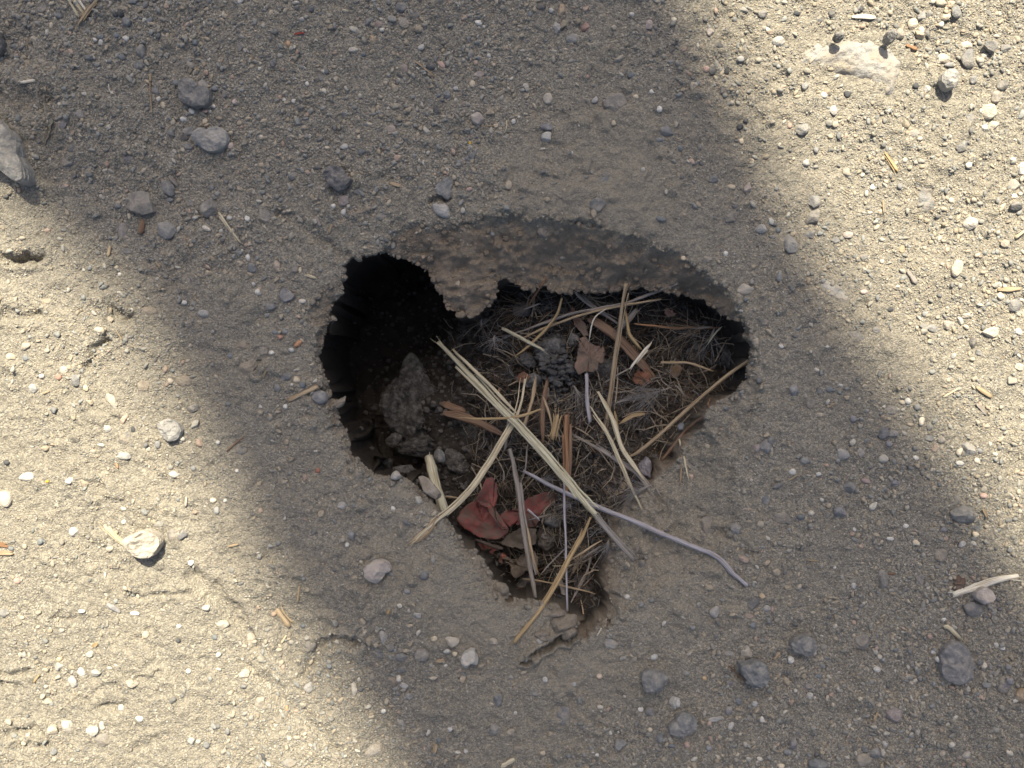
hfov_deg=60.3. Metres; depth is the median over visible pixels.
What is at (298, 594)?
straw
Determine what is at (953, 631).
straw
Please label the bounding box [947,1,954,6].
pebble
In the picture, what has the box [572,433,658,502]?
straw
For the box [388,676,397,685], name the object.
pebble
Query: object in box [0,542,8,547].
straw
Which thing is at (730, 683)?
pebble
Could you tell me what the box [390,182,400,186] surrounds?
wood chip
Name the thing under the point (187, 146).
pebble
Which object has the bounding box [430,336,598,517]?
straw
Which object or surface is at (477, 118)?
pebble
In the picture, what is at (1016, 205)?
pebble
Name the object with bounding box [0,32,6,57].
stone
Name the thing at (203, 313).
pebble
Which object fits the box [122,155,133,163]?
pebble
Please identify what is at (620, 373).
straw
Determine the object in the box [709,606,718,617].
pebble
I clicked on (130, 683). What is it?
pebble
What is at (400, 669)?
pebble
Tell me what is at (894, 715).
stone
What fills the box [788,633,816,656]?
stone
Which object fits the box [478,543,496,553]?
leaf
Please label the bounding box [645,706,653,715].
pebble
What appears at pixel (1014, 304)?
pebble
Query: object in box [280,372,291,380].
pebble
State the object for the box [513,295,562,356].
straw
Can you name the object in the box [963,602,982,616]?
stone
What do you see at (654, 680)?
stone
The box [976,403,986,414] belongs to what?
wood chip
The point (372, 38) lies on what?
pebble
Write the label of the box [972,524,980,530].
pebble
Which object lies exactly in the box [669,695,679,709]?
pebble
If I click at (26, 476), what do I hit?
stone
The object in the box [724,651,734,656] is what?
pebble
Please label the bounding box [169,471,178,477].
pebble
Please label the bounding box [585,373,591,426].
straw
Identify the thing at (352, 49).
pebble
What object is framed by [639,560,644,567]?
pebble
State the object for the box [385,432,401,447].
soil clod
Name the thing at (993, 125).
pebble
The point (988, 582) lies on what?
straw
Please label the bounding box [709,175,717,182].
pebble
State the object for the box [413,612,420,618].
pebble
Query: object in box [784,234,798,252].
stone
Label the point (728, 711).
pebble
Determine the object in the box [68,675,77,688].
stone
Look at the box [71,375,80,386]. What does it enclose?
pebble
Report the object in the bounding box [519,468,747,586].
twig
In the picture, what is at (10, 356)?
pebble
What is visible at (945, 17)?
pebble
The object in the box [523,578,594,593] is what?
straw
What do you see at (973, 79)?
pebble
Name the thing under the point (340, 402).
soil clod
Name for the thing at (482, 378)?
straw
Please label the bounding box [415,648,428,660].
stone
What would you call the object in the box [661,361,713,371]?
straw
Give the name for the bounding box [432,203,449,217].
stone
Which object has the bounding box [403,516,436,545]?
straw
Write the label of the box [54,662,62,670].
pebble
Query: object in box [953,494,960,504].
pebble
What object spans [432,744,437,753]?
wood chip
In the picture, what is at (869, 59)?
rock
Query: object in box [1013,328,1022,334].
pebble
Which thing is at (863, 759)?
stone
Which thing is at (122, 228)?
stone
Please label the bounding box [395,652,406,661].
pebble
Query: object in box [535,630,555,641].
soil clod
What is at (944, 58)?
stone
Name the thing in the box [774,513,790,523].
stone
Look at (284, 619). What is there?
straw
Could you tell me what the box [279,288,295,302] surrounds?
stone
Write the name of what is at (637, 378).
leaf
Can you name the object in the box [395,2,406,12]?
pebble
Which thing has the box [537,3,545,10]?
pebble
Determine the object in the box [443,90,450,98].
pebble
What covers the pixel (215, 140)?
stone
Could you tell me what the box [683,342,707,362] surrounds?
soil clod
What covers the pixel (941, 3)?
pebble
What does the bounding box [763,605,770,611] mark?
pebble
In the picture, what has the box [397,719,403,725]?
pebble
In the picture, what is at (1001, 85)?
pebble
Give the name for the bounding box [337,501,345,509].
pebble
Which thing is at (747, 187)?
pebble
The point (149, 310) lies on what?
stone
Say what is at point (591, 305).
straw
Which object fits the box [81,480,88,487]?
pebble
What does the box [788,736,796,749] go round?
pebble
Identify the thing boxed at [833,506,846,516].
pebble
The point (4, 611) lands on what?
pebble
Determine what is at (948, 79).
stone
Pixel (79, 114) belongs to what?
pebble
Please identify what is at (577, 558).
straw
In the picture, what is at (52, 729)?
pebble
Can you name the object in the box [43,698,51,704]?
pebble
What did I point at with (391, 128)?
pebble
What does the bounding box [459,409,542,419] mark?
straw
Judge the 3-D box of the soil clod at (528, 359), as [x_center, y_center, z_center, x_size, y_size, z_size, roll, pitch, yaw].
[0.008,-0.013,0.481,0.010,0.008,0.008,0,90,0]
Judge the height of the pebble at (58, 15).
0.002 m
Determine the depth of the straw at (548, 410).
0.46 m
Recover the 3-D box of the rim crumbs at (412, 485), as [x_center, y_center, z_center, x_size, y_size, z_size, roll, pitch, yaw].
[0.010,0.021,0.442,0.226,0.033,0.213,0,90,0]
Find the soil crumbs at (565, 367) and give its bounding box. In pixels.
[337,273,741,614]
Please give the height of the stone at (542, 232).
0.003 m
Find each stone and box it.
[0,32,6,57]
[0,490,12,506]
[19,472,33,480]
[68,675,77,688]
[94,733,108,746]
[105,393,117,406]
[106,602,120,612]
[117,452,130,458]
[118,222,127,237]
[118,432,130,444]
[122,528,164,558]
[126,191,156,214]
[135,44,145,58]
[142,307,157,314]
[157,221,175,239]
[157,418,184,441]
[161,180,174,196]
[167,529,186,542]
[175,375,191,386]
[178,78,212,108]
[190,127,229,153]
[200,199,216,217]
[215,620,229,628]
[236,340,248,349]
[238,360,257,374]
[257,209,272,222]
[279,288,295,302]
[281,758,295,767]
[304,641,315,650]
[312,390,327,403]
[323,165,352,192]
[363,559,391,582]
[366,743,382,755]
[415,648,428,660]
[418,476,440,498]
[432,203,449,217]
[435,177,452,199]
[445,636,458,647]
[461,647,477,667]
[537,228,547,237]
[540,123,552,130]
[543,513,560,527]
[557,705,569,725]
[558,4,564,15]
[589,197,605,212]
[603,93,626,111]
[604,638,617,648]
[640,668,668,692]
[660,126,674,136]
[668,711,696,736]
[700,515,713,533]
[709,716,722,721]
[737,283,753,294]
[738,658,769,687]
[740,646,751,658]
[747,598,759,610]
[760,439,771,453]
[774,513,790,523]
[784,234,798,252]
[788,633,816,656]
[805,209,819,223]
[808,195,820,207]
[808,758,828,767]
[832,31,844,42]
[848,331,863,342]
[854,634,869,648]
[856,753,870,766]
[878,569,887,588]
[882,29,897,45]
[885,707,901,722]
[916,574,923,584]
[934,549,946,561]
[937,53,950,62]
[937,68,958,91]
[949,505,974,522]
[951,259,963,276]
[956,141,967,152]
[961,41,972,48]
[961,48,973,69]
[961,442,975,454]
[962,216,977,230]
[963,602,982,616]
[972,586,995,604]
[981,104,996,119]
[982,326,998,337]
[984,41,997,52]
[1008,179,1020,190]
[1015,687,1023,702]
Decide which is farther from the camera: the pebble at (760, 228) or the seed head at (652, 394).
the seed head at (652, 394)
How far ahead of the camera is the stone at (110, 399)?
0.43 m
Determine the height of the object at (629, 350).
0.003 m
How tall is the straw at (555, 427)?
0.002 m
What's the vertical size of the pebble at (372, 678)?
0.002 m
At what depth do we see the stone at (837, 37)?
0.42 m
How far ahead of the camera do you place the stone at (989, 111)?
0.43 m
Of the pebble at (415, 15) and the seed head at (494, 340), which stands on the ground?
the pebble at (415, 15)
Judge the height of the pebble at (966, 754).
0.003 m
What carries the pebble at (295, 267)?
on the ground
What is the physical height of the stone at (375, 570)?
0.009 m
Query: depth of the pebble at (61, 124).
0.43 m
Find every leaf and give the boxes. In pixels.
[43,102,52,143]
[457,501,508,539]
[475,477,508,529]
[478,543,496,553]
[499,553,505,562]
[500,491,554,526]
[500,527,536,548]
[502,551,537,577]
[516,372,529,382]
[571,305,588,336]
[575,336,604,374]
[633,369,651,386]
[664,308,674,316]
[671,364,681,376]
[952,576,965,589]
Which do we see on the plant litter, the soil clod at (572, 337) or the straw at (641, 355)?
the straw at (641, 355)
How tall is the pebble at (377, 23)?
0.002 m
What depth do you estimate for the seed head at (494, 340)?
0.47 m
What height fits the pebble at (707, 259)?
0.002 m
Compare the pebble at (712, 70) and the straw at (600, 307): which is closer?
the pebble at (712, 70)
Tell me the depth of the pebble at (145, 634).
0.43 m
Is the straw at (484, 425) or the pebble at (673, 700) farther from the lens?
the straw at (484, 425)
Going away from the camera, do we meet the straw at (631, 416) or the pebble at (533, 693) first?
the pebble at (533, 693)
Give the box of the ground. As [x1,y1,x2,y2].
[0,0,1023,767]
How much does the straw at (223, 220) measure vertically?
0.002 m
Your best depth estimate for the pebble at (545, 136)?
0.43 m
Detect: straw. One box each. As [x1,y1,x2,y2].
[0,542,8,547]
[0,551,12,555]
[20,79,34,83]
[68,0,79,16]
[72,0,83,13]
[74,0,97,29]
[99,521,122,545]
[150,83,152,114]
[218,212,240,243]
[226,436,244,450]
[275,606,293,627]
[285,382,318,401]
[297,586,299,602]
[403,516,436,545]
[404,374,527,546]
[415,61,434,76]
[425,452,447,516]
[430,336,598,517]
[441,401,465,411]
[442,411,503,435]
[452,349,518,416]
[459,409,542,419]
[501,327,546,353]
[503,399,511,450]
[507,448,536,597]
[508,515,592,647]
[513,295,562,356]
[515,282,678,332]
[517,297,663,339]
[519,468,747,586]
[520,444,527,482]
[522,377,536,425]
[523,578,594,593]
[527,528,538,575]
[539,380,547,442]
[540,545,568,574]
[541,394,552,428]
[546,407,561,446]
[553,572,565,594]
[561,412,569,497]
[561,540,601,566]
[563,483,567,610]
[569,419,572,475]
[571,479,626,577]
[571,547,593,602]
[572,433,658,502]
[574,291,617,323]
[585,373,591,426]
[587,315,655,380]
[589,281,630,492]
[589,308,606,339]
[590,406,643,510]
[593,512,641,563]
[596,391,646,483]
[604,368,628,382]
[612,308,641,335]
[614,411,618,429]
[619,412,644,423]
[624,308,641,349]
[629,340,652,372]
[630,359,748,456]
[634,323,719,328]
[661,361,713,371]
[661,397,711,460]
[678,439,688,479]
[679,445,682,484]
[707,326,721,344]
[728,665,744,681]
[883,152,898,171]
[942,624,967,644]
[943,388,958,397]
[947,574,1021,596]
[1015,229,1023,238]
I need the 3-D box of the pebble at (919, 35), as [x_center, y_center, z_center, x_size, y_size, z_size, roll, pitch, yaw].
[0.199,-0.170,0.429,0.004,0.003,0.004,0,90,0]
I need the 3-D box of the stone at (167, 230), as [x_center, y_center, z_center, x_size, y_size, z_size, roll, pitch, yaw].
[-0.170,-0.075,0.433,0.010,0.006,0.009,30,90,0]
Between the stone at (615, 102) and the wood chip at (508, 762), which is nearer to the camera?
the wood chip at (508, 762)
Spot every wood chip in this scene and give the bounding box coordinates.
[138,219,144,233]
[168,175,178,186]
[315,216,320,226]
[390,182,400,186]
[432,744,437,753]
[501,758,514,767]
[852,14,875,19]
[906,44,917,50]
[907,270,917,283]
[976,386,992,397]
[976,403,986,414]
[982,508,987,517]
[997,287,1020,291]
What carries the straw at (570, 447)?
on the plant litter
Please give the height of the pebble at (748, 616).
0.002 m
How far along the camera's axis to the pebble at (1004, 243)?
0.43 m
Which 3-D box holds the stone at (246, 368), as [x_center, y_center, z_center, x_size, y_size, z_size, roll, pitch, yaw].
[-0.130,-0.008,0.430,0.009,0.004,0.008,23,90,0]
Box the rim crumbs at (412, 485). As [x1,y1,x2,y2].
[303,207,764,644]
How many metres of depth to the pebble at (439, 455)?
0.47 m
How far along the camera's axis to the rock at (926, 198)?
0.43 m
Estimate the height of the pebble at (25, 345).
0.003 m
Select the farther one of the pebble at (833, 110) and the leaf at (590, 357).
the leaf at (590, 357)
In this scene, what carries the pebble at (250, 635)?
on the ground
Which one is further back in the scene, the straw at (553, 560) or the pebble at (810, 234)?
the straw at (553, 560)
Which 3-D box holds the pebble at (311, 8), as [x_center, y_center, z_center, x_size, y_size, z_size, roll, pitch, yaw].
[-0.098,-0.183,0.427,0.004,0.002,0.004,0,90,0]
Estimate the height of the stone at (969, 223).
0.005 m
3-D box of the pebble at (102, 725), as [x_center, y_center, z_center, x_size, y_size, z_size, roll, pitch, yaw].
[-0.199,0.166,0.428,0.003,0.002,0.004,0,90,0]
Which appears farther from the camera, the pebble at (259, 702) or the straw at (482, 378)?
the straw at (482, 378)
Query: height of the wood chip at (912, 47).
0.002 m
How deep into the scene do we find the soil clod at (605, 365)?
0.48 m
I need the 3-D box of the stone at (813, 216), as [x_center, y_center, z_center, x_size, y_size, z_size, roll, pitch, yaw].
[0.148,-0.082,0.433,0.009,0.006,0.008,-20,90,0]
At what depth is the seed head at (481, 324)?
0.48 m
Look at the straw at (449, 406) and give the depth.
0.48 m
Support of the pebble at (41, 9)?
on the ground
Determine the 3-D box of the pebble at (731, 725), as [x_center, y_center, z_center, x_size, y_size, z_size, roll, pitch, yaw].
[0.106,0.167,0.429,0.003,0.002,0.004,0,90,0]
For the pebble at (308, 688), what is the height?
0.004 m
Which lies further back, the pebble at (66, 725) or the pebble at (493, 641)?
the pebble at (66, 725)
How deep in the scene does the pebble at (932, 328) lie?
0.43 m
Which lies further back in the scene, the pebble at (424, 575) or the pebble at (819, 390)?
the pebble at (819, 390)
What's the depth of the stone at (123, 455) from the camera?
0.43 m
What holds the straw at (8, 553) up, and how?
on the ground
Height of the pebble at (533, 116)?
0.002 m
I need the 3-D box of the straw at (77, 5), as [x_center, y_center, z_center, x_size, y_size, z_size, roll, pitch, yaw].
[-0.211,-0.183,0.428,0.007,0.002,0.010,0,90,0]
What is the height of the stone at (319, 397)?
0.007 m
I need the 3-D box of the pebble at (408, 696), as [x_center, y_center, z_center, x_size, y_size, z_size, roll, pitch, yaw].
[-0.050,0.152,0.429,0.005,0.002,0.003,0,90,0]
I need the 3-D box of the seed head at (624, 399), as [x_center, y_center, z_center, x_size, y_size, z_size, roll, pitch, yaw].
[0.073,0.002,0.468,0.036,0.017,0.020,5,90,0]
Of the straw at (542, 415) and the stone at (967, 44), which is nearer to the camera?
the stone at (967, 44)
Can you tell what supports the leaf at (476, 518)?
on the ground
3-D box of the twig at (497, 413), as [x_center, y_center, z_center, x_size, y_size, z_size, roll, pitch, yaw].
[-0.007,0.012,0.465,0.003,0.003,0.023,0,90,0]
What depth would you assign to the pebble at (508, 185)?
0.43 m
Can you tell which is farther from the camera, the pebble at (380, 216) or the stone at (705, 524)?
the stone at (705, 524)
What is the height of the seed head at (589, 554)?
0.018 m
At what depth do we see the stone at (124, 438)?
0.43 m
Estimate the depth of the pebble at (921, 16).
0.43 m
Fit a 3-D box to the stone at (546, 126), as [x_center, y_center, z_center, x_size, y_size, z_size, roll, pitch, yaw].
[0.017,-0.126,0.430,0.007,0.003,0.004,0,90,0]
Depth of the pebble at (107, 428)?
0.43 m
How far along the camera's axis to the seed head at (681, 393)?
0.47 m
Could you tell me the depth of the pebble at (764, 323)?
0.43 m
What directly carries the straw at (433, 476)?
on the ground
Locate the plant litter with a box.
[441,285,739,609]
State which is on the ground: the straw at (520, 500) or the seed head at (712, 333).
the straw at (520, 500)
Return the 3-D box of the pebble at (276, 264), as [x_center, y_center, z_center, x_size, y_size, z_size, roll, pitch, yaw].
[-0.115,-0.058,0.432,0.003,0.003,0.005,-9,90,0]
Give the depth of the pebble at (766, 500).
0.43 m
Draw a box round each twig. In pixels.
[475,539,502,549]
[496,388,499,425]
[527,509,539,520]
[528,277,547,306]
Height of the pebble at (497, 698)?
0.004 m
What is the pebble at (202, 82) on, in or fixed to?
on the ground
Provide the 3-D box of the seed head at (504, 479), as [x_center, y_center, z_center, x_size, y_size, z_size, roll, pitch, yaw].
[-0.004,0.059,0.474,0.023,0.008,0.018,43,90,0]
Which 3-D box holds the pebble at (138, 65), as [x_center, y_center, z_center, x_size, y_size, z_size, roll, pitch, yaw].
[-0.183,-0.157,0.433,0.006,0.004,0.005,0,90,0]
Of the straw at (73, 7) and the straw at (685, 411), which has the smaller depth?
the straw at (73, 7)
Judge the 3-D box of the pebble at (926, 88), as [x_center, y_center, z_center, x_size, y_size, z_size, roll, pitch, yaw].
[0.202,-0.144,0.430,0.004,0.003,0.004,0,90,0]
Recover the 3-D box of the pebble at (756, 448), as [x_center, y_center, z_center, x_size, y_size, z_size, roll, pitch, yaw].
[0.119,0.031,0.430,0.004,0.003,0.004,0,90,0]
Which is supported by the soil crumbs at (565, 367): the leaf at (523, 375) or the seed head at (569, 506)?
the leaf at (523, 375)
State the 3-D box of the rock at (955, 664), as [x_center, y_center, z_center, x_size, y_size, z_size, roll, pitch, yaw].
[0.217,0.136,0.431,0.016,0.010,0.021,0,90,0]
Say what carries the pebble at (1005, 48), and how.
on the ground
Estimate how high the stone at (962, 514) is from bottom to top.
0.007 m
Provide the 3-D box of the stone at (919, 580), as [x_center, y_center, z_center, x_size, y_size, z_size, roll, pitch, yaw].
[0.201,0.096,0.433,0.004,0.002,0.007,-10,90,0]
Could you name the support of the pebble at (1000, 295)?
on the ground
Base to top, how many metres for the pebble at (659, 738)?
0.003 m
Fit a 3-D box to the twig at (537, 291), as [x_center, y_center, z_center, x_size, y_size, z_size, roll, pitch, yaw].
[0.013,-0.047,0.462,0.011,0.021,0.015,0,90,0]
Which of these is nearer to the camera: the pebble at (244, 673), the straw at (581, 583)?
the pebble at (244, 673)
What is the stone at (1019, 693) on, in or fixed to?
on the ground
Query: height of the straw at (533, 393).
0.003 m
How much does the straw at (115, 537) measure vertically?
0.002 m
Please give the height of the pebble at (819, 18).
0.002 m
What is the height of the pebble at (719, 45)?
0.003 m
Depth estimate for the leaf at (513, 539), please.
0.47 m
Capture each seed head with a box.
[463,310,505,341]
[477,321,513,358]
[478,473,526,502]
[485,288,540,361]
[519,387,574,423]
[524,546,599,594]
[528,490,600,525]
[538,380,622,429]
[541,473,557,481]
[555,497,581,519]
[594,540,615,562]
[600,378,671,434]
[609,468,650,514]
[615,369,672,407]
[622,545,645,568]
[634,470,676,515]
[651,382,713,421]
[653,305,711,380]
[669,313,733,365]
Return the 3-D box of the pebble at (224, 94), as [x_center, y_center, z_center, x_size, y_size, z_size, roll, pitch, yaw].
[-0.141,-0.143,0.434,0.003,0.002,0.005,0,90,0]
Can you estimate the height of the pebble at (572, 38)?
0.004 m
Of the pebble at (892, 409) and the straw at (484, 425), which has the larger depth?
the straw at (484, 425)
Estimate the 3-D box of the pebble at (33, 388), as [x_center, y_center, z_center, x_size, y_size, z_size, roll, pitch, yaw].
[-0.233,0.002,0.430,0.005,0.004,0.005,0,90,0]
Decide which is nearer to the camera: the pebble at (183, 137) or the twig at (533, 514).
the pebble at (183, 137)
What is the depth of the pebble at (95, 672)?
0.43 m
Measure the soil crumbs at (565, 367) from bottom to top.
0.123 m
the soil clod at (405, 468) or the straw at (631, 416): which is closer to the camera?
the straw at (631, 416)
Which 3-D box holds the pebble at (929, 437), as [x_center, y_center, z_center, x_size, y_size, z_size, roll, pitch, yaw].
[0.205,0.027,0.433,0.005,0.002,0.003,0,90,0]
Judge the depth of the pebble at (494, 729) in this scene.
0.42 m
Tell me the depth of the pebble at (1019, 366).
0.43 m
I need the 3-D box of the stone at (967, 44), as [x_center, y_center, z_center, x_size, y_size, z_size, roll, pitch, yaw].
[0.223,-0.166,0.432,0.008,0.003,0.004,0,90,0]
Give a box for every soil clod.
[332,396,345,408]
[379,352,438,442]
[382,458,392,467]
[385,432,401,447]
[392,465,415,475]
[395,435,433,458]
[444,449,468,474]
[495,582,508,595]
[512,301,530,316]
[515,575,540,586]
[519,352,535,366]
[525,373,541,387]
[534,333,566,369]
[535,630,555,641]
[537,527,554,551]
[542,610,565,617]
[548,375,557,382]
[550,614,576,633]
[561,627,577,639]
[568,333,579,346]
[573,571,594,590]
[594,358,616,378]
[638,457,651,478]
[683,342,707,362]
[721,349,730,368]
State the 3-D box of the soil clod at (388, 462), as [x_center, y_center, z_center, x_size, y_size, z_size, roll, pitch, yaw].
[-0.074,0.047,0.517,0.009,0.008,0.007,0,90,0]
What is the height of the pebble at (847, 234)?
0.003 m
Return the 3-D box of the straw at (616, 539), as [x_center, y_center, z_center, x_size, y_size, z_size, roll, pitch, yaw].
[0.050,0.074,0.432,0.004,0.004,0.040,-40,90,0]
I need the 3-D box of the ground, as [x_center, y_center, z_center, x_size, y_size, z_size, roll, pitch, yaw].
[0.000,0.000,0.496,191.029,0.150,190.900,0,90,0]
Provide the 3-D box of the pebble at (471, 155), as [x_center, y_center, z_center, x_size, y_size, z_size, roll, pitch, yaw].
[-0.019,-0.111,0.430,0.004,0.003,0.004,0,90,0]
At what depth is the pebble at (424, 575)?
0.42 m
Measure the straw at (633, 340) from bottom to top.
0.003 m
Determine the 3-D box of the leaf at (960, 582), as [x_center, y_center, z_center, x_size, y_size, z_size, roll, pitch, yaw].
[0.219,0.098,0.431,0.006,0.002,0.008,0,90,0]
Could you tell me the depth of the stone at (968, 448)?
0.43 m
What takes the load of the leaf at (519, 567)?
on the plant litter
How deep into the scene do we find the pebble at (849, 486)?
0.43 m
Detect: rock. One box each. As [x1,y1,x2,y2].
[0,119,35,186]
[598,176,608,181]
[800,40,900,95]
[821,280,848,302]
[918,187,934,212]
[937,640,973,684]
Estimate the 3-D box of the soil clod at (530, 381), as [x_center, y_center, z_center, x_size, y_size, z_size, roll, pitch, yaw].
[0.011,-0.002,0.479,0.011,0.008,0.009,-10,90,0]
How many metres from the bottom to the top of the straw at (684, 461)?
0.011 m
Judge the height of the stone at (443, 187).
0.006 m
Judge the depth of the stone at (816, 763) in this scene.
0.43 m
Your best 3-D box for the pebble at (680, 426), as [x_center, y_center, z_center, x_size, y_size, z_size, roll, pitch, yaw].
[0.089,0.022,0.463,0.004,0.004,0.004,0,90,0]
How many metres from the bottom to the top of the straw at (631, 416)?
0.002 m
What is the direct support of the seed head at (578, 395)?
on the plant litter
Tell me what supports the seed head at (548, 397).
on the plant litter
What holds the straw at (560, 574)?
on the plant litter
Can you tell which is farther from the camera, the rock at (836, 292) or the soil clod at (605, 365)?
the soil clod at (605, 365)
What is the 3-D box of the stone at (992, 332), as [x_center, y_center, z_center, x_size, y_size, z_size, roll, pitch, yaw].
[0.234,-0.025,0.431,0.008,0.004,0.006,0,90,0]
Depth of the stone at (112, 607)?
0.43 m
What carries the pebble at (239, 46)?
on the ground
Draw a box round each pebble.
[0,608,7,616]
[6,353,14,359]
[21,342,30,349]
[28,384,38,392]
[37,5,45,13]
[41,298,50,303]
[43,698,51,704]
[47,724,57,733]
[49,747,57,755]
[54,12,62,18]
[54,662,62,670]
[57,120,66,128]
[61,158,72,166]
[61,366,68,373]
[61,720,72,731]
[69,527,77,536]
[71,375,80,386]
[74,110,84,118]
[77,667,84,676]
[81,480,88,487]
[85,651,93,657]
[86,726,98,736]
[91,669,100,676]
[99,721,105,729]
[101,316,113,322]
[104,425,111,431]
[122,16,131,26]
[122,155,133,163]
[122,248,131,253]
[125,679,138,687]
[134,60,143,69]
[137,380,149,390]
[142,631,148,637]
[151,85,158,94]
[167,129,174,136]
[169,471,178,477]
[180,133,187,140]
[183,127,193,135]
[183,142,193,149]
[186,200,193,206]
[187,403,199,412]
[187,737,195,744]
[198,80,207,86]
[198,310,208,317]
[221,90,227,97]
[235,446,246,454]
[237,42,242,50]
[238,668,249,677]
[247,263,256,272]
[247,632,253,640]
[255,697,264,707]
[258,347,267,355]
[265,303,275,310]
[274,260,279,269]
[274,384,280,391]
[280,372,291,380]
[288,172,296,180]
[292,264,298,271]
[303,682,312,692]
[308,4,314,11]
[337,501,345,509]
[338,195,348,205]
[348,47,357,52]
[348,531,355,540]
[351,682,357,695]
[364,553,370,559]
[369,673,374,682]
[370,35,375,41]
[374,20,383,26]
[375,213,384,220]
[375,649,383,658]
[379,631,386,643]
[385,643,393,651]
[387,124,395,132]
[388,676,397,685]
[391,471,400,479]
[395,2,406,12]
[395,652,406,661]
[396,666,405,673]
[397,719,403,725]
[398,17,409,28]
[400,682,407,688]
[402,64,407,71]
[402,518,409,525]
[405,693,413,699]
[412,12,419,18]
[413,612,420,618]
[420,570,427,579]
[426,62,434,69]
[433,105,440,113]
[434,449,445,462]
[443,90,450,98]
[468,152,474,158]
[471,112,483,124]
[473,71,482,76]
[489,638,497,644]
[489,723,499,734]
[493,693,502,706]
[504,180,511,189]
[507,728,514,735]
[514,745,520,753]
[522,83,529,91]
[529,113,535,118]
[529,690,537,696]
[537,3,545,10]
[541,131,550,141]
[543,93,552,103]
[553,22,560,33]
[566,34,577,42]
[581,22,589,31]
[615,738,626,750]
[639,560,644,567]
[645,20,652,29]
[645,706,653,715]
[655,733,663,742]
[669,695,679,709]
[677,423,684,430]
[690,82,697,89]
[702,256,712,262]
[707,28,713,35]
[709,66,716,74]
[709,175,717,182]
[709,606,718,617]
[715,42,723,47]
[720,86,725,93]
[724,212,735,222]
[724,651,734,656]
[724,706,732,715]
[727,680,733,685]
[728,722,733,729]
[730,523,740,534]
[744,182,750,192]
[745,613,753,618]
[752,444,759,452]
[755,224,766,233]
[758,10,766,17]
[759,320,769,326]
[762,495,769,504]
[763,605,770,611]
[768,436,774,443]
[772,36,784,46]
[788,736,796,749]
[789,385,798,395]
[795,123,808,135]
[799,457,810,464]
[801,82,808,90]
[805,230,814,238]
[805,683,812,689]
[806,398,814,408]
[816,15,822,22]
[816,387,822,394]
[828,10,834,17]
[830,105,837,114]
[832,237,839,243]
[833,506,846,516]
[836,449,848,459]
[843,231,852,237]
[843,481,855,492]
[857,448,864,456]
[859,254,867,260]
[861,745,868,752]
[869,747,880,757]
[872,326,880,332]
[878,427,888,439]
[878,454,888,462]
[886,405,896,414]
[889,430,898,436]
[896,28,904,38]
[899,245,904,252]
[907,18,917,29]
[909,129,919,136]
[915,31,923,38]
[917,11,925,21]
[923,85,930,92]
[924,30,930,38]
[924,435,933,440]
[926,11,933,17]
[927,324,937,332]
[931,444,937,451]
[935,0,946,6]
[937,437,944,443]
[941,13,950,20]
[942,320,954,329]
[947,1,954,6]
[951,5,961,18]
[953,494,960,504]
[958,540,965,547]
[961,751,970,758]
[962,313,970,318]
[966,113,975,122]
[969,337,976,348]
[970,76,976,83]
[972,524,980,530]
[975,349,981,355]
[988,121,998,129]
[991,90,1001,103]
[996,80,1008,90]
[997,292,1004,299]
[998,681,1010,692]
[1000,44,1010,52]
[1000,239,1009,247]
[1008,299,1020,310]
[1010,201,1022,210]
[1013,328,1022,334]
[1014,363,1023,370]
[1017,162,1023,174]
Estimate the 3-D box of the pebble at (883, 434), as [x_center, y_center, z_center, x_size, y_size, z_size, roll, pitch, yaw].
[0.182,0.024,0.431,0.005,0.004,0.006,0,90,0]
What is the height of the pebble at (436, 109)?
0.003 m
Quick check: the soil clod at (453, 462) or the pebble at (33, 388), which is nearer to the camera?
the pebble at (33, 388)
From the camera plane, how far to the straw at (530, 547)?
0.45 m
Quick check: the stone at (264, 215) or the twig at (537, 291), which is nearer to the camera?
the stone at (264, 215)
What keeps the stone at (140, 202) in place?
on the ground
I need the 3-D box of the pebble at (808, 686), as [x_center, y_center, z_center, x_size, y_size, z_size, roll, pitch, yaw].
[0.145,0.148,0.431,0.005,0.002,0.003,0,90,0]
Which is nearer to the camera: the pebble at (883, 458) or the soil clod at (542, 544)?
the pebble at (883, 458)
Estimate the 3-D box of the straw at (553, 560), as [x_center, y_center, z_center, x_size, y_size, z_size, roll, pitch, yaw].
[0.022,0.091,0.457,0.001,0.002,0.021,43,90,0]
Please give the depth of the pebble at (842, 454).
0.43 m
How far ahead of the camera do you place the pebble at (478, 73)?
0.43 m
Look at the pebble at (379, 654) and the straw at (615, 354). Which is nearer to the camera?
the pebble at (379, 654)
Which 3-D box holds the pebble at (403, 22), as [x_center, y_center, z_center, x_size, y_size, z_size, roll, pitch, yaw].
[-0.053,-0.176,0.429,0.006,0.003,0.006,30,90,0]
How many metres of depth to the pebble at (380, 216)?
0.43 m
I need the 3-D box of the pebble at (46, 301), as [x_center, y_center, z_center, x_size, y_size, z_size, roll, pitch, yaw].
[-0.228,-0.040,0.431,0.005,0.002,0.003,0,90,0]
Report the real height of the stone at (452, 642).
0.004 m
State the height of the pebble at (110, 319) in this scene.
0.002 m
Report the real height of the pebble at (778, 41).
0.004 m
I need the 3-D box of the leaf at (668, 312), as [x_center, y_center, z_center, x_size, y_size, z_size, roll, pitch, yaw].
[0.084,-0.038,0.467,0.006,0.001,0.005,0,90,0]
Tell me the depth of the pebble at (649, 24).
0.43 m
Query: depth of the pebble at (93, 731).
0.43 m
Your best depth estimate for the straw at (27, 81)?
0.43 m
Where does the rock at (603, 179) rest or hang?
on the ground
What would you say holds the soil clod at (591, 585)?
on the ground
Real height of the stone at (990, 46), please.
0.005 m
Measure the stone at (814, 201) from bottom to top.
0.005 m
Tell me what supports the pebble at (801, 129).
on the ground
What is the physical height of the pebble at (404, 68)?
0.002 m
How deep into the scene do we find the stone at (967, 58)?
0.43 m

